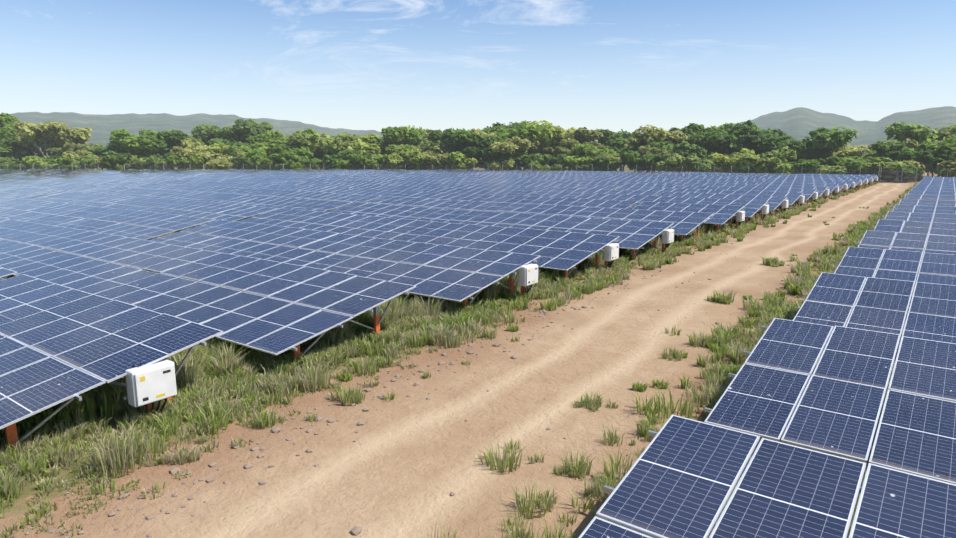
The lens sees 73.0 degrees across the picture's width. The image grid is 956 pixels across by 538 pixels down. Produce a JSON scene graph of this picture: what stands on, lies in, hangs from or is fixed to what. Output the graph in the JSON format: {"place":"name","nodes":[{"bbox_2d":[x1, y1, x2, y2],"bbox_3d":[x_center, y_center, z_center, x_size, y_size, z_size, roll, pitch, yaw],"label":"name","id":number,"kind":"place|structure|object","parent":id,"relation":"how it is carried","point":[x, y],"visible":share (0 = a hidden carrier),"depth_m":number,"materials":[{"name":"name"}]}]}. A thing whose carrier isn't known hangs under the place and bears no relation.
{"place":"outdoors","nodes":[
{"label":"outdoors","id":0,"kind":"place"},
{"bbox_2d":[0,164,955,537],"bbox_3d":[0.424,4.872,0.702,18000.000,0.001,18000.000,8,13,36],"label":"ground","id":1,"kind":"structure","parent":0,"point":[402,466],"depth_m":11.67,"materials":[{"name":"soil"}]},
{"bbox_2d":[25,242,827,537],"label":"field stones","id":2,"kind":"object","parent":1,"relation":"on","point":[356,530],"visible":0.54,"depth_m":11.51,"materials":[{"name":"beige stone"}]},
{"bbox_2d":[4,179,874,450],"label":"steel posts","id":3,"kind":"object","parent":1,"relation":"on","point":[11,433],"visible":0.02,"depth_m":17.11,"materials":[{"name":"metal"}]},
{"bbox_2d":[0,181,925,537],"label":"grass tufts","id":4,"kind":"object","parent":1,"relation":"on","point":[212,371],"visible":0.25,"depth_m":13.62,"materials":[{"name":"green plant"}]},
{"bbox_2d":[0,170,941,537],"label":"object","id":5,"kind":"object","parent":1,"relation":"on","point":[606,488],"visible":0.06,"depth_m":16.27,"materials":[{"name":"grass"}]},
{"bbox_2d":[0,169,955,537],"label":"solar panels","id":6,"kind":"object","parent":5,"relation":"on","point":[90,253],"visible":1,"depth_m":17.85,"materials":[{"name":"blue glass"}]},
{"bbox_2d":[125,177,877,406],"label":"string inverters","id":7,"kind":"object","parent":6,"relation":"attached to","point":[154,383],"visible":0.92,"depth_m":11.86,"materials":[{"name":"white paint"}]},
{"bbox_2d":[140,190,838,397],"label":"inverter labels","id":8,"kind":"object","parent":7,"relation":"attached to","point":[142,378],"visible":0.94,"depth_m":11.74,"materials":[{"name":"yellow"}]},
{"bbox_2d":[0,164,950,181],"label":"fence","id":9,"kind":"object","parent":1,"relation":"on","point":[532,169],"visible":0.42,"depth_m":136.52,"materials":[{"name":"grey metal"}]},
{"bbox_2d":[7,164,947,181],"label":"fence posts","id":10,"kind":"object","parent":1,"relation":"on","point":[531,168],"visible":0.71,"depth_m":136.51,"materials":[{"name":"grey metal"}]},
{"bbox_2d":[0,112,955,181],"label":"woodland","id":11,"kind":"object","parent":1,"relation":"on","point":[251,144],"depth_m":146.77,"materials":[{"name":"green plant"}]},
{"bbox_2d":[132,181,872,415],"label":"inverter cables","id":12,"kind":"object","parent":1,"relation":"on","point":[609,264],"visible":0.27,"depth_m":12.07,"materials":[{"name":"grey plastic"}]},
{"bbox_2d":[877,166,917,183],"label":"track gate","id":13,"kind":"structure","parent":1,"relation":"on","point":[896,177],"depth_m":105.65,"materials":[{"name":"grey metal"}]},
{"bbox_2d":[0,0,955,133],"label":"sky","id":14,"kind":"structure","parent":0,"point":[613,65],"materials":[{"name":"blue"}]},
{"bbox_2d":[10,106,955,147],"bbox_3d":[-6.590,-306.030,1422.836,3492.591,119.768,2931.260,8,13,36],"label":"hills","id":15,"kind":"structure","parent":0,"point":[798,123],"depth_m":1367.07,"materials":[{"name":"green plant"}]}
]}

